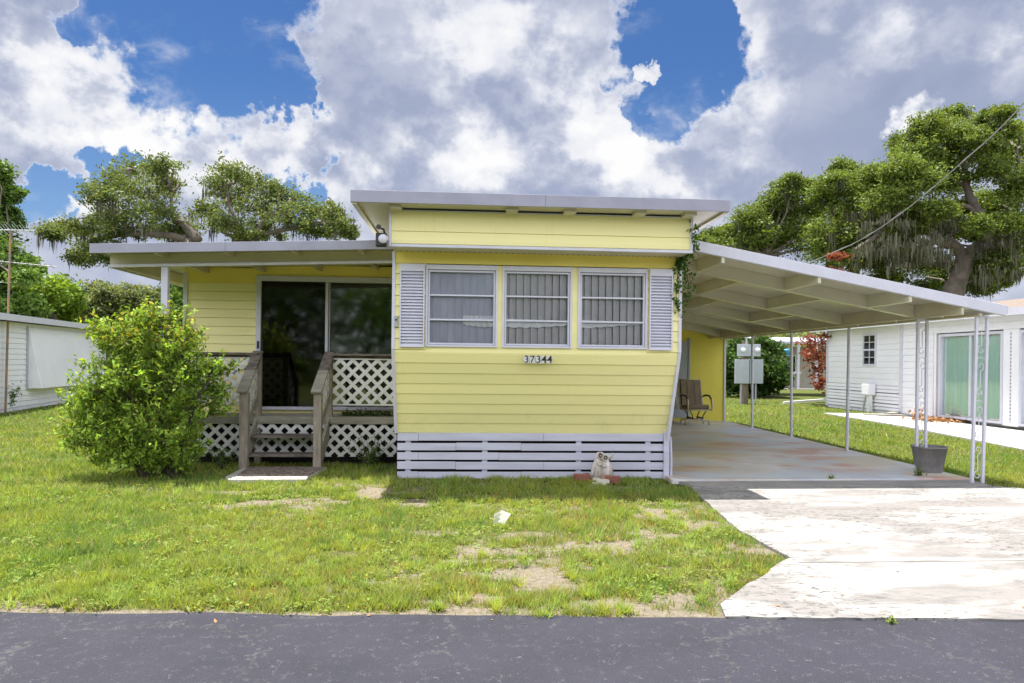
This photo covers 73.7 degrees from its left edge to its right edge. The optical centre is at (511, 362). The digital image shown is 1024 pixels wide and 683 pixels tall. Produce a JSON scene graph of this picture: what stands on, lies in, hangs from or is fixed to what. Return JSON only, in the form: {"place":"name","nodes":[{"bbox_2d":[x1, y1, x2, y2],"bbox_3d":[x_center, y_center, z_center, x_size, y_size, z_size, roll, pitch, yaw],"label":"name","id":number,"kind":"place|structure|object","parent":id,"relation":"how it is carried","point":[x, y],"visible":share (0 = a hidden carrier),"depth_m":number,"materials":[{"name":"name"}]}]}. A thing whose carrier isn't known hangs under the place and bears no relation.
{"place":"outdoors","nodes":[
{"label":"outdoors","id":0,"kind":"place"},
{"bbox_2d":[0,612,1023,682],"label":"road","id":1,"kind":"structure","parent":0,"point":[194,647],"depth_m":3.72,"materials":[{"name":"grey asphalt"}]},
{"bbox_2d":[881,612,897,623],"bbox_3d":[2.311,1.574,4.168,0.086,0.093,0.083,1,0,-4],"label":"weed","id":2,"kind":"object","parent":1,"relation":"on","point":[892,620],"visible":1,"depth_m":4.15,"materials":[{"name":"green plant"}]},
{"bbox_2d":[0,364,1023,617],"bbox_3d":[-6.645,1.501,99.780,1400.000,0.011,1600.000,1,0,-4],"label":"ground","id":3,"kind":"structure","parent":0,"point":[536,572],"depth_m":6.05,"materials":[{"name":"green plant"}]},
{"bbox_2d":[8,381,21,405],"bbox_3d":[-14.549,0.969,19.438,0.980,0.880,0.804,1,0,-40],"label":"shrub","id":4,"kind":"object","parent":3,"relation":"on","point":[14,395],"visible":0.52,"depth_m":19.57,"materials":[{"name":"green plant"}]},
{"bbox_2d":[0,158,48,290],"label":"leafy tree","id":5,"kind":"object","parent":3,"relation":"on","point":[22,275],"visible":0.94,"depth_m":26.07,"materials":[{"name":"green plant"}]},
{"bbox_2d":[0,221,56,412],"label":"tv antenna","id":6,"kind":"object","parent":3,"relation":"on","point":[8,312],"visible":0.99,"depth_m":18.99,"materials":[{"name":"metal"}]},
{"bbox_2d":[0,280,64,318],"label":"bush","id":7,"kind":"object","parent":3,"relation":"on","point":[23,304],"visible":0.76,"depth_m":25.69,"materials":[{"name":"green plant"}]},
{"bbox_2d":[4,270,91,323],"bbox_3d":[-19.770,-1.199,29.120,3.323,5.319,7.353,1,0,-40],"label":"tree","id":8,"kind":"object","parent":3,"relation":"on","point":[59,292],"visible":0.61,"depth_m":27.36,"materials":[{"name":"green plant"}]},
{"bbox_2d":[0,313,111,412],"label":"neighbour house","id":9,"kind":"structure","parent":3,"relation":"on","point":[41,351],"depth_m":21.11,"materials":[{"name":"white"}]},
{"bbox_2d":[72,278,141,359],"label":"broadleaf tree","id":10,"kind":"object","parent":3,"relation":"on","point":[102,295],"visible":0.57,"depth_m":42.57,"materials":[{"name":"green plant"}]},
{"bbox_2d":[30,149,208,272],"bbox_3d":[-18.348,-4.410,32.000,9.322,11.808,6.637,1,0,-4],"label":"live oak","id":11,"kind":"object","parent":3,"relation":"on","point":[107,219],"visible":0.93,"depth_m":31.28,"materials":[{"name":"green plant"}]},
{"bbox_2d":[105,282,173,369],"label":"broadleaf tree","id":12,"kind":"object","parent":3,"relation":"on","point":[145,291],"visible":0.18,"depth_m":44.19,"materials":[{"name":"green plant"}]},
{"bbox_2d":[43,294,247,480],"bbox_3d":[-4.709,0.360,8.989,2.472,2.527,1.619,1,0,-4],"label":"bush","id":13,"kind":"object","parent":3,"relation":"on","point":[103,395],"visible":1,"depth_m":8.77,"materials":[{"name":"green plant"}]},
{"bbox_2d":[148,282,182,394],"bbox_3d":[-14.464,-1.258,29.454,2.104,5.554,4.010,1,0,-17],"label":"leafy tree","id":14,"kind":"object","parent":3,"relation":"on","point":[176,292],"visible":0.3,"depth_m":29.19,"materials":[{"name":"green plant"}]},
{"bbox_2d":[206,445,238,468],"bbox_3d":[-4.107,1.339,9.703,0.562,0.379,0.401,1,0,-22],"label":"fern","id":15,"kind":"object","parent":3,"relation":"on","point":[221,458],"visible":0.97,"depth_m":9.69,"materials":[{"name":"green plant"}]},
{"bbox_2d":[183,151,361,241],"bbox_3d":[-12.133,-4.303,34.424,9.398,11.755,6.436,1,0,-4],"label":"live oak","id":16,"kind":"object","parent":3,"relation":"on","point":[277,195],"visible":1,"depth_m":33.96,"materials":[{"name":"green plant"}]},
{"bbox_2d":[225,467,326,482],"bbox_3d":[-3.197,1.522,9.235,1.159,0.065,1.050,1,0,-4],"label":"concrete pad","id":17,"kind":"object","parent":3,"relation":"on","point":[234,477],"visible":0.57,"depth_m":8.82,"materials":[{"name":"white concrete"}]},
{"bbox_2d":[237,466,324,475],"bbox_3d":[-3.167,1.477,9.332,1.050,0.022,0.720,1,0,-4],"label":"doormat","id":18,"kind":"object","parent":17,"relation":"on","point":[279,470],"visible":1,"depth_m":9.28,"materials":[{"name":"grey concrete"}]},
{"bbox_2d":[189,351,396,468],"bbox_3d":[-3.268,0.681,10.305,3.200,1.704,1.484,1,0,-4],"label":"porch","id":19,"kind":"object","parent":3,"relation":"on","point":[320,434],"visible":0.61,"depth_m":10.26,"materials":[{"name":"grey wood"}]},
{"bbox_2d":[341,408,390,415],"bbox_3d":[-2.260,0.766,10.622,0.778,0.144,0.395,1,0,-4],"label":"creeper","id":20,"kind":"object","parent":19,"relation":"on","point":[365,413],"visible":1,"depth_m":10.60,"materials":[{"name":"green plant"}]},
{"bbox_2d":[342,432,394,466],"bbox_3d":[-2.119,1.296,10.081,0.530,0.509,0.707,1,0,39],"label":"fern","id":21,"kind":"object","parent":3,"relation":"on","point":[371,458],"visible":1,"depth_m":10.11,"materials":[{"name":"green plant"}]},
{"bbox_2d":[0,475,756,619],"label":"weeds","id":22,"kind":"object","parent":3,"relation":"on","point":[212,598],"visible":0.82,"depth_m":5.57,"materials":[{"name":"green plant"}]},
{"bbox_2d":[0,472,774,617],"bbox_3d":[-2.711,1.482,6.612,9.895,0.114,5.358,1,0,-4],"label":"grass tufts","id":23,"kind":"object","parent":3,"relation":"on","point":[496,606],"visible":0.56,"depth_m":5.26,"materials":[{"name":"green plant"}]},
{"bbox_2d":[89,190,729,478],"bbox_3d":[0.037,-0.204,14.522,12.005,3.548,13.025,1,0,-4],"label":"mobile home","id":24,"kind":"object","parent":3,"relation":"on","point":[532,336],"visible":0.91,"depth_m":8.95,"materials":[{"name":"yellow wood"}]},
{"bbox_2d":[256,275,393,410],"bbox_3d":[-2.909,-0.310,11.129,2.457,2.165,0.165,1,0,-4],"label":"sliding door","id":25,"kind":"structure","parent":24,"relation":"in","point":[292,311],"depth_m":11.09,"materials":[{"name":"black glass"}]},
{"bbox_2d":[425,264,497,347],"bbox_3d":[-0.626,-0.717,8.703,0.943,1.040,0.108,1,0,-4],"label":"window","id":26,"kind":"structure","parent":24,"relation":"in","point":[473,318],"depth_m":8.71,"materials":[{"name":"white glass"}]},
{"bbox_2d":[502,266,572,347],"bbox_3d":[0.335,-0.706,8.767,0.926,1.040,0.108,1,0,-4],"label":"window","id":27,"kind":"structure","parent":24,"relation":"in","point":[553,328],"depth_m":8.78,"materials":[{"name":"white glass"}]},
{"bbox_2d":[577,267,647,348],"bbox_3d":[1.308,-0.695,8.832,0.936,1.040,0.108,1,0,-4],"label":"window","id":28,"kind":"structure","parent":24,"relation":"in","point":[592,330],"depth_m":8.84,"materials":[{"name":"white glass"}]},
{"bbox_2d":[673,338,690,417],"bbox_3d":[4.539,0.431,18.386,0.514,2.180,0.048,1,0,-4],"label":"back door","id":29,"kind":"structure","parent":24,"relation":"in","point":[684,369],"depth_m":18.38,"materials":[{"name":"metal"}]},
{"bbox_2d":[670,220,701,317],"bbox_3d":[2.212,-1.169,8.742,0.489,1.185,0.830,1,0,-4],"label":"ivy vine","id":30,"kind":"object","parent":24,"relation":"attached to","point":[679,262],"visible":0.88,"depth_m":8.79,"materials":[{"name":"green plant"}]},
{"bbox_2d":[63,327,825,371],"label":"woodland","id":31,"kind":"object","parent":3,"relation":"on","point":[800,334],"visible":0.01,"depth_m":73.69,"materials":[{"name":"green plant"}]},
{"bbox_2d":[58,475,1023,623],"bbox_3d":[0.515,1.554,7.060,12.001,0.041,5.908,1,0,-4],"label":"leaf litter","id":32,"kind":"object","parent":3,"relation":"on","point":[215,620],"visible":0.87,"depth_m":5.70,"materials":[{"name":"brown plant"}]},
{"bbox_2d":[573,473,590,481],"bbox_3d":[0.934,1.528,9.034,0.227,0.121,0.129,1,0,-16],"label":"brick","id":33,"kind":"object","parent":3,"relation":"on","point":[583,476],"visible":0.75,"depth_m":8.98,"materials":[{"name":"red brick"}]},
{"bbox_2d":[591,452,613,480],"bbox_3d":[1.197,1.382,9.080,0.307,0.402,0.300,1,0,-4],"label":"ornament","id":34,"kind":"object","parent":3,"relation":"on","point":[601,468],"visible":0.94,"depth_m":9.02,"materials":[{"name":"paint"}]},
{"bbox_2d":[596,479,609,483],"bbox_3d":[1.184,1.547,8.901,0.182,0.055,0.098,1,0,8],"label":"flat stone","id":35,"kind":"object","parent":3,"relation":"on","point":[603,480],"visible":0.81,"depth_m":8.86,"materials":[{"name":"white stone"}]},
{"bbox_2d":[605,475,620,483],"bbox_3d":[1.310,1.537,8.969,0.227,0.110,0.119,1,0,25],"label":"brick","id":36,"kind":"object","parent":3,"relation":"on","point":[615,479],"visible":0.75,"depth_m":8.92,"materials":[{"name":"red brick"}]},
{"bbox_2d":[734,337,762,403],"bbox_3d":[9.575,-0.522,27.678,1.143,4.400,0.505,1,0,-4],"label":"meter panel","id":37,"kind":"object","parent":3,"relation":"on","point":[742,372],"visible":0.97,"depth_m":27.53,"materials":[{"name":"grey metal"}]},
{"bbox_2d":[726,335,797,396],"bbox_3d":[12.271,0.133,33.766,5.419,3.569,3.922,1,0,-32],"label":"citrus tree","id":38,"kind":"object","parent":3,"relation":"on","point":[776,374],"visible":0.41,"depth_m":33.07,"materials":[{"name":"green plant"}]},
{"bbox_2d":[693,171,836,394],"bbox_3d":[14.464,-4.293,37.876,10.021,12.281,5.000,1,0,-4],"label":"live oak","id":39,"kind":"object","parent":3,"relation":"on","point":[760,225],"visible":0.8,"depth_m":37.03,"materials":[{"name":"green plant"}]},
{"bbox_2d":[782,399,825,403],"bbox_3d":[12.346,1.620,28.682,3.119,0.150,0.120,1,0,-35],"label":"gutter pipe","id":40,"kind":"object","parent":3,"relation":"on","point":[800,401],"visible":0.79,"depth_m":28.48,"materials":[{"name":"white"}]},
{"bbox_2d":[665,421,969,483],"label":"carport slab","id":41,"kind":"structure","parent":3,"relation":"on","point":[720,451],"depth_m":10.95,"materials":[{"name":"grey concrete"}]},
{"bbox_2d":[672,397,676,422],"bbox_3d":[3.837,0.990,17.893,0.668,1.137,0.867,1,0,-14],"label":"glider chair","id":42,"kind":"object","parent":41,"relation":"on","point":[675,407],"visible":0.1,"depth_m":17.58,"materials":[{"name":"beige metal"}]},
{"bbox_2d":[677,379,712,424],"bbox_3d":[4.649,0.999,17.396,0.686,1.137,0.888,1,0,-4],"label":"glider chair","id":43,"kind":"object","parent":41,"relation":"on","point":[690,396],"visible":0.98,"depth_m":17.57,"materials":[{"name":"beige metal"}]},
{"bbox_2d":[682,240,1007,483],"bbox_3d":[4.078,0.022,13.751,4.360,3.189,9.700,1,0,-4],"label":"carport","id":44,"kind":"object","parent":41,"relation":"on","point":[738,293],"visible":0.92,"depth_m":9.95,"materials":[{"name":"white metal"}]},
{"bbox_2d":[913,467,926,475],"bbox_3d":[5.677,1.532,9.565,0.168,0.148,0.213,1,0,5],"label":"weed","id":45,"kind":"object","parent":41,"relation":"on","point":[918,473],"visible":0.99,"depth_m":9.52,"materials":[{"name":"green plant"}]},
{"bbox_2d":[910,444,952,472],"bbox_3d":[6.093,1.398,9.963,0.572,0.372,0.507,1,0,-37],"label":"bucket","id":46,"kind":"object","parent":41,"relation":"on","point":[930,458],"visible":0.91,"depth_m":9.77,"materials":[{"name":"plastic"}]},
{"bbox_2d":[794,251,853,393],"bbox_3d":[12.779,-1.414,27.962,2.122,6.492,4.638,1,0,27],"label":"red leaved tree","id":47,"kind":"object","parent":3,"relation":"on","point":[812,351],"visible":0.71,"depth_m":27.96,"materials":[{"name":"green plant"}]},
{"bbox_2d":[679,480,990,486],"bbox_3d":[4.272,1.622,8.974,4.130,0.072,0.430,1,0,-5],"label":"apron","id":48,"kind":"object","parent":3,"relation":"on","point":[839,483],"visible":0.65,"depth_m":8.96,"materials":[{"name":"concrete"}]},
{"bbox_2d":[791,154,893,274],"bbox_3d":[17.130,-4.442,34.844,4.572,12.629,7.731,1,0,36],"label":"live oak","id":49,"kind":"object","parent":3,"relation":"on","point":[836,189],"visible":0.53,"depth_m":33.46,"materials":[{"name":"green plant"}]},
{"bbox_2d":[862,384,875,412],"bbox_3d":[12.165,1.218,23.373,0.280,0.980,0.530,1,0,-4],"label":"utility box","id":50,"kind":"object","parent":3,"relation":"on","point":[868,391],"visible":0.97,"depth_m":23.21,"materials":[{"name":"white"}]},
{"bbox_2d":[812,298,1023,429],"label":"neighbour house","id":51,"kind":"structure","parent":3,"relation":"on","point":[883,358],"depth_m":20.04,"materials":[{"name":"white"}]},
{"bbox_2d":[862,333,876,365],"bbox_3d":[12.342,-0.441,23.559,0.060,1.100,0.780,1,0,-4],"label":"window","id":52,"kind":"structure","parent":51,"relation":"in","point":[869,341],"depth_m":23.54,"materials":[{"name":"white metal"}]},
{"bbox_2d":[938,331,1002,423],"bbox_3d":[12.613,0.383,18.752,0.182,2.400,2.390,1,0,-4],"label":"sliding door","id":53,"kind":"structure","parent":51,"relation":"in","point":[955,354],"depth_m":18.97,"materials":[{"name":"white metal"}]},
{"bbox_2d":[1018,330,1023,426],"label":"sliding door","id":54,"kind":"structure","parent":51,"relation":"in","point":[1021,332],"depth_m":16.96,"materials":[{"name":"white metal"}]},
{"bbox_2d":[824,413,1023,450],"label":"walkway","id":55,"kind":"structure","parent":3,"relation":"on","point":[1007,437],"depth_m":17.03,"materials":[{"name":"concrete"}]},
{"bbox_2d":[863,411,911,415],"bbox_3d":[12.038,1.601,21.748,1.544,0.130,0.898,1,0,21],"label":"board","id":56,"kind":"object","parent":55,"relation":"on","point":[891,413],"visible":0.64,"depth_m":21.50,"materials":[{"name":"grey wood"}]},
{"bbox_2d":[896,407,968,423],"bbox_3d":[12.119,1.517,19.422,1.851,0.453,1.749,1,0,-4],"label":"leaf pile","id":57,"kind":"object","parent":3,"relation":"on","point":[938,419],"visible":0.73,"depth_m":19.42,"materials":[{"name":"brown plant"}]},
{"bbox_2d":[846,101,1023,300],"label":"live oak","id":58,"kind":"object","parent":3,"relation":"on","point":[989,224],"visible":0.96,"depth_m":30.31,"materials":[{"name":"green plant"}]},
{"bbox_2d":[0,0,1023,345],"label":"sky","id":59,"kind":"structure","parent":0,"point":[680,99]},
{"bbox_2d":[744,337,825,389],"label":"house","id":60,"kind":"structure","parent":0,"point":[802,381],"depth_m":47.43,"materials":[{"name":"white metal"}]},
{"bbox_2d":[783,355,795,371],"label":"window","id":61,"kind":"structure","parent":60,"relation":"in","point":[794,360],"depth_m":47.32,"materials":[{"name":"white metal"}]},
{"bbox_2d":[692,486,1023,621],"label":"driveway","id":62,"kind":"structure","parent":0,"point":[862,533],"depth_m":5.75,"materials":[{"name":"concrete"}]},
{"bbox_2d":[807,102,1023,263],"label":"power cable","id":63,"kind":"object","parent":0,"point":[929,190],"visible":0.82,"depth_m":17.57,"materials":[{"name":"black rubber"}]}
]}

